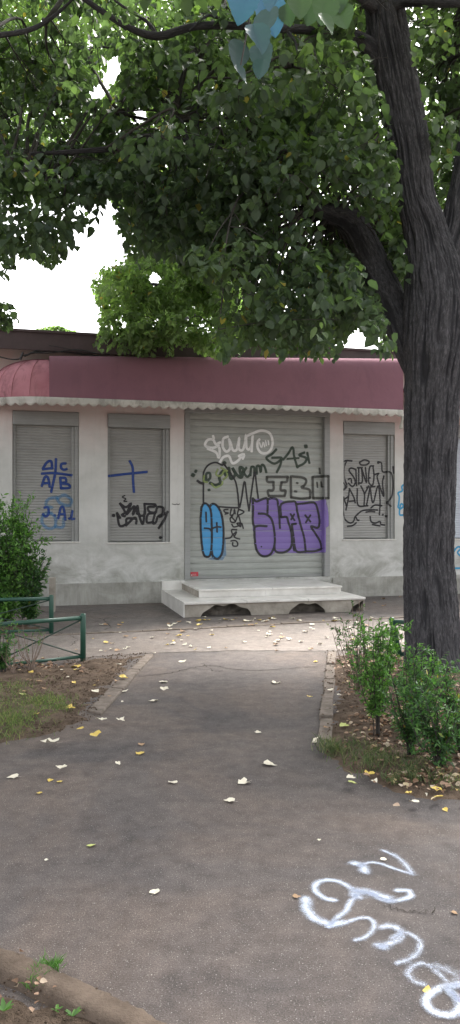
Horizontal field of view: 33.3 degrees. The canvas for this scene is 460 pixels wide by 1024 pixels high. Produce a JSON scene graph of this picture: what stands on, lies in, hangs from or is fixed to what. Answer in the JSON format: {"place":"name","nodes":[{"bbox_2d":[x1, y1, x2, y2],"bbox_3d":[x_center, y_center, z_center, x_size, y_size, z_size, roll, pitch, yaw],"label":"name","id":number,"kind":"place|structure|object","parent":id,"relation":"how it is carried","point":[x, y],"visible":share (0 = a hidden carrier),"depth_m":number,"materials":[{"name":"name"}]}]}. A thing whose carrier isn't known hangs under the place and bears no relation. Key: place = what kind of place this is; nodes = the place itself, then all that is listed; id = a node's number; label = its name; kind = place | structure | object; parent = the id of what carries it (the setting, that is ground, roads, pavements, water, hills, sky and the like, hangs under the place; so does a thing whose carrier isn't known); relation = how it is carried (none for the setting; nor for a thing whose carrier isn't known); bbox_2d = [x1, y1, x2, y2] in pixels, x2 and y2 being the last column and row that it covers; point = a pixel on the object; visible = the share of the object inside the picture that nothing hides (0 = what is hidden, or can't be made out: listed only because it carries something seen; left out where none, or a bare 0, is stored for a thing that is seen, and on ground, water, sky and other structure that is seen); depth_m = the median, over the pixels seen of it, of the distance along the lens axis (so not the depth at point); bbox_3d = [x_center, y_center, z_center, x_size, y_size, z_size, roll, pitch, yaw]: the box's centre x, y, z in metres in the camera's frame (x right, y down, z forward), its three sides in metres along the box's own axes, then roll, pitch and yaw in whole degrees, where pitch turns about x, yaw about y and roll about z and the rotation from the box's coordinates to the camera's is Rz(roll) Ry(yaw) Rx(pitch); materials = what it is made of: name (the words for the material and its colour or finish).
{"place":"outdoors","nodes":[
{"label":"outdoors","id":0,"kind":"place"},
{"bbox_2d":[0,619,40,634],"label":"soil bed","id":1,"kind":"object","parent":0,"point":[21,627],"visible":0.15,"depth_m":10.48,"materials":[{"name":"brown soil"}]},
{"bbox_2d":[0,595,53,633],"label":"tube fence","id":2,"kind":"object","parent":1,"relation":"on","point":[50,599],"visible":0.74,"depth_m":10.03,"materials":[{"name":"green metal"}]},
{"bbox_2d":[0,491,55,621],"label":"privet shrub","id":3,"kind":"object","parent":1,"relation":"on","point":[11,551],"visible":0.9,"depth_m":10.53,"materials":[{"name":"green plant"}]},
{"bbox_2d":[4,545,51,619],"bbox_3d":[-2.830,1.061,10.789,0.706,1.241,0.607,0,0,0],"label":"privet shrub","id":4,"kind":"object","parent":1,"relation":"on","point":[33,586],"visible":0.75,"depth_m":10.76,"materials":[{"name":"green plant"}]},
{"bbox_2d":[0,997,95,1023],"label":"soil bed","id":5,"kind":"object","parent":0,"point":[8,1016],"visible":0.27,"depth_m":2.41,"materials":[{"name":"brown soil"}]},
{"bbox_2d":[0,997,12,1010],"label":"weed","id":6,"kind":"object","parent":5,"relation":"on","point":[4,1006],"visible":1,"depth_m":2.43,"materials":[{"name":"green plant"}]},
{"bbox_2d":[0,949,55,1011],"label":"leaf litter","id":7,"kind":"object","parent":5,"relation":"on","point":[41,980],"visible":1,"depth_m":2.52,"materials":[{"name":"beige plant"}]},
{"bbox_2d":[18,952,66,989],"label":"grass","id":8,"kind":"structure","parent":5,"relation":"on","point":[54,964],"depth_m":2.65,"materials":[{"name":"green plant"}]},
{"bbox_2d":[0,969,109,1023],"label":"soil crumbs","id":9,"kind":"object","parent":5,"relation":"on","point":[21,1012],"visible":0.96,"depth_m":2.42,"materials":[{"name":"brown soil"}]},
{"bbox_2d":[53,1004,62,1011],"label":"weed","id":10,"kind":"object","parent":5,"relation":"on","point":[57,1007],"visible":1,"depth_m":2.42,"materials":[{"name":"green plant"}]},
{"bbox_2d":[65,1006,81,1015],"bbox_3d":[-0.492,1.559,2.395,0.046,0.022,0.040,0,0,20],"label":"weed","id":11,"kind":"object","parent":5,"relation":"on","point":[76,1011],"visible":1,"depth_m":2.40,"materials":[{"name":"green plant"}]},
{"bbox_2d":[0,652,145,742],"bbox_3d":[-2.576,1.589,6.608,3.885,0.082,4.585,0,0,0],"label":"soil bed","id":12,"kind":"object","parent":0,"point":[79,678],"visible":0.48,"depth_m":6.80,"materials":[{"name":"brown soil"}]},
{"bbox_2d":[0,618,17,671],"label":"privet shrub","id":13,"kind":"object","parent":12,"relation":"on","point":[2,662],"visible":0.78,"depth_m":7.51,"materials":[{"name":"green plant"}]},
{"bbox_2d":[0,634,26,672],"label":"privet shrub","id":14,"kind":"object","parent":12,"relation":"on","point":[9,659],"visible":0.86,"depth_m":7.43,"materials":[{"name":"green plant"}]},
{"bbox_2d":[8,623,45,670],"bbox_3d":[-2.001,1.391,7.579,0.375,0.582,0.192,0,0,0],"label":"privet shrub","id":15,"kind":"object","parent":12,"relation":"on","point":[31,667],"visible":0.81,"depth_m":7.58,"materials":[{"name":"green plant"}]},
{"bbox_2d":[0,675,82,743],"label":"grass","id":16,"kind":"structure","parent":12,"relation":"on","point":[38,698],"depth_m":6.12,"materials":[{"name":"green plant"}]},
{"bbox_2d":[0,613,85,666],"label":"tube fence","id":17,"kind":"object","parent":12,"relation":"on","point":[81,618],"visible":0.88,"depth_m":8.09,"materials":[{"name":"green metal"}]},
{"bbox_2d":[3,657,101,673],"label":"leaf litter","id":18,"kind":"object","parent":12,"relation":"on","point":[41,666],"visible":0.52,"depth_m":7.81,"materials":[{"name":"brown plant"}]},
{"bbox_2d":[0,0,223,332],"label":"linden tree","id":19,"kind":"object","parent":12,"relation":"on","point":[56,184],"visible":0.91,"depth_m":7.81,"materials":[{"name":"green plant"}]},
{"bbox_2d":[0,1,450,348],"label":"sky","id":20,"kind":"structure","parent":0,"point":[61,296],"materials":[{"name":"white"}]},
{"bbox_2d":[0,647,459,1023],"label":"asphalt path","id":21,"kind":"structure","parent":0,"point":[221,926],"depth_m":3.54,"materials":[{"name":"grey asphalt"}]},
{"bbox_2d":[6,773,20,777],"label":"fallen leaf","id":22,"kind":"object","parent":21,"relation":"on","point":[13,775],"visible":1,"depth_m":4.63,"materials":[{"name":"white plant"}]},
{"bbox_2d":[41,738,59,742],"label":"fallen leaf","id":23,"kind":"object","parent":21,"relation":"on","point":[48,740],"visible":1,"depth_m":5.22,"materials":[{"name":"white plant"}]},
{"bbox_2d":[0,948,166,1023],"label":"kerb","id":24,"kind":"structure","parent":21,"relation":"on","point":[102,1007],"depth_m":2.49,"materials":[{"name":"beige concrete"}]},
{"bbox_2d":[90,730,100,735],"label":"fallen leaf","id":25,"kind":"object","parent":21,"relation":"on","point":[96,733],"visible":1,"depth_m":5.40,"materials":[{"name":"yellow plant"}]},
{"bbox_2d":[88,654,153,715],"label":"kerb","id":26,"kind":"structure","parent":21,"relation":"on","point":[103,703],"depth_m":6.86,"materials":[{"name":"concrete"}]},
{"bbox_2d":[149,889,159,895],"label":"fallen leaf","id":27,"kind":"object","parent":21,"relation":"on","point":[154,891],"visible":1,"depth_m":3.23,"materials":[{"name":"white plant"}]},
{"bbox_2d":[0,328,459,606],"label":"shop building","id":28,"kind":"structure","parent":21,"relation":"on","point":[148,479],"depth_m":13.57,"materials":[{"name":"paint"}]},
{"bbox_2d":[225,797,235,801],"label":"fallen leaf","id":29,"kind":"object","parent":21,"relation":"on","point":[230,799],"visible":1,"depth_m":4.25,"materials":[{"name":"white plant"}]},
{"bbox_2d":[238,777,250,783],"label":"fallen leaf","id":30,"kind":"object","parent":21,"relation":"on","point":[243,780],"visible":1,"depth_m":4.53,"materials":[{"name":"white plant"}]},
{"bbox_2d":[59,616,434,912],"bbox_3d":[-0.404,1.591,7.397,2.935,0.008,8.951,0,0,-9],"label":"asphalt crack","id":31,"kind":"object","parent":21,"relation":"on","point":[255,670],"visible":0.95,"depth_m":7.78,"materials":[{"name":"grey asphalt"}]},
{"bbox_2d":[262,759,273,765],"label":"fallen leaf","id":32,"kind":"object","parent":21,"relation":"on","point":[267,762],"visible":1,"depth_m":4.86,"materials":[{"name":"white plant"}]},
{"bbox_2d":[316,651,336,746],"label":"kerb","id":33,"kind":"structure","parent":21,"relation":"on","point":[326,705],"depth_m":6.32,"materials":[{"name":"concrete"}]},
{"bbox_2d":[302,850,459,1017],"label":"graffiti","id":34,"kind":"object","parent":21,"relation":"on","point":[310,914],"visible":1,"depth_m":3.01,"materials":[{"name":"white paint"}]},
{"bbox_2d":[423,985,431,992],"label":"fallen leaf","id":35,"kind":"object","parent":21,"relation":"on","point":[427,989],"visible":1,"depth_m":2.56,"materials":[{"name":"yellow plant"}]},
{"bbox_2d":[1,615,459,661],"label":"pavement","id":36,"kind":"structure","parent":0,"point":[220,639],"depth_m":9.54,"materials":[{"name":"grey concrete"}]},
{"bbox_2d":[49,577,55,611],"bbox_3d":[-2.833,1.370,12.245,0.090,0.660,0.090,0,0,0],"label":"concrete post","id":37,"kind":"object","parent":36,"relation":"on","point":[52,585],"visible":0.49,"depth_m":12.20,"materials":[{"name":"beige concrete"}]},
{"bbox_2d":[1,594,459,636],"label":"asphalt strip","id":38,"kind":"object","parent":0,"point":[139,616],"visible":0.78,"depth_m":11.70,"materials":[{"name":"grey asphalt"}]},
{"bbox_2d":[162,578,365,617],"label":"entrance steps","id":39,"kind":"structure","parent":38,"relation":"on","point":[251,597],"depth_m":12.26,"materials":[{"name":"concrete"}]},
{"bbox_2d":[317,649,459,802],"bbox_3d":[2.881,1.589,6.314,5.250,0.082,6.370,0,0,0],"label":"soil bed","id":40,"kind":"object","parent":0,"point":[452,793],"visible":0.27,"depth_m":5.21,"materials":[{"name":"brown soil"}]},
{"bbox_2d":[0,0,459,673],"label":"linden tree","id":41,"kind":"object","parent":40,"relation":"on","point":[374,258],"visible":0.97,"depth_m":7.44,"materials":[{"name":"green plant"}]},
{"bbox_2d":[326,600,376,703],"bbox_3d":[1.009,1.201,6.296,0.416,0.960,0.302,0,0,29],"label":"privet shrub","id":42,"kind":"object","parent":40,"relation":"on","point":[357,684],"visible":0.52,"depth_m":6.29,"materials":[{"name":"green plant"}]},
{"bbox_2d":[345,614,395,736],"bbox_3d":[1.004,1.204,5.417,0.315,0.953,0.336,0,0,-25],"label":"privet shrub","id":43,"kind":"object","parent":40,"relation":"on","point":[375,702],"visible":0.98,"depth_m":5.38,"materials":[{"name":"green plant"}]},
{"bbox_2d":[311,726,459,790],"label":"grass","id":44,"kind":"structure","parent":40,"relation":"on","point":[366,759],"depth_m":4.82,"materials":[{"name":"green plant"}]},
{"bbox_2d":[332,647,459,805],"bbox_3d":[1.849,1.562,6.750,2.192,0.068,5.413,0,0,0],"label":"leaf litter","id":45,"kind":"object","parent":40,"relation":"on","point":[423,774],"visible":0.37,"depth_m":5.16,"materials":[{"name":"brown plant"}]},
{"bbox_2d":[389,617,403,655],"bbox_3d":[2.369,1.425,8.142,1.353,0.558,0.104,0,0,22],"label":"tube fence","id":46,"kind":"object","parent":40,"relation":"on","point":[400,652],"visible":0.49,"depth_m":8.33,"materials":[{"name":"green metal"}]},
{"bbox_2d":[381,615,412,711],"bbox_3d":[1.298,1.248,6.038,0.296,0.866,0.295,0,0,0],"label":"privet shrub","id":47,"kind":"object","parent":40,"relation":"on","point":[394,629],"visible":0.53,"depth_m":6.01,"materials":[{"name":"green plant"}]},
{"bbox_2d":[380,640,446,755],"bbox_3d":[1.186,1.253,4.928,0.389,0.857,0.453,0,0,35],"label":"privet shrub","id":48,"kind":"object","parent":40,"relation":"on","point":[406,730],"visible":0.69,"depth_m":4.96,"materials":[{"name":"green plant"}]},
{"bbox_2d":[392,643,452,718],"bbox_3d":[1.376,1.322,5.585,0.410,0.719,0.417,0,0,-42],"label":"privet shrub","id":49,"kind":"object","parent":40,"relation":"on","point":[430,659],"visible":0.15,"depth_m":5.55,"materials":[{"name":"green plant"}]},
{"bbox_2d":[400,659,459,768],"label":"privet shrub","id":50,"kind":"object","parent":40,"relation":"on","point":[439,741],"visible":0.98,"depth_m":4.70,"materials":[{"name":"green plant"}]},
{"bbox_2d":[432,663,459,752],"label":"privet shrub","id":51,"kind":"object","parent":40,"relation":"on","point":[448,698],"visible":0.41,"depth_m":5.00,"materials":[{"name":"green plant"}]},
{"label":"ground","id":52,"kind":"structure","parent":0,"visible":0},
{"bbox_2d":[35,325,75,331],"bbox_3d":[-9.230,-4.072,39.996,3.508,11.544,3.392,0,0,0],"label":"distant tree","id":53,"kind":"object","parent":52,"relation":"on","point":[56,328],"visible":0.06,"depth_m":38.97,"materials":[{"name":"green plant"}]},
{"bbox_2d":[0,0,363,359],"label":"linden tree","id":54,"kind":"object","parent":52,"relation":"on","point":[140,303],"visible":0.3,"depth_m":12.64,"materials":[{"name":"green plant"}]},
{"bbox_2d":[1,613,459,637],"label":"kerb line","id":55,"kind":"object","parent":52,"relation":"on","point":[226,626],"visible":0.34,"depth_m":10.53,"materials":[{"name":"concrete"}]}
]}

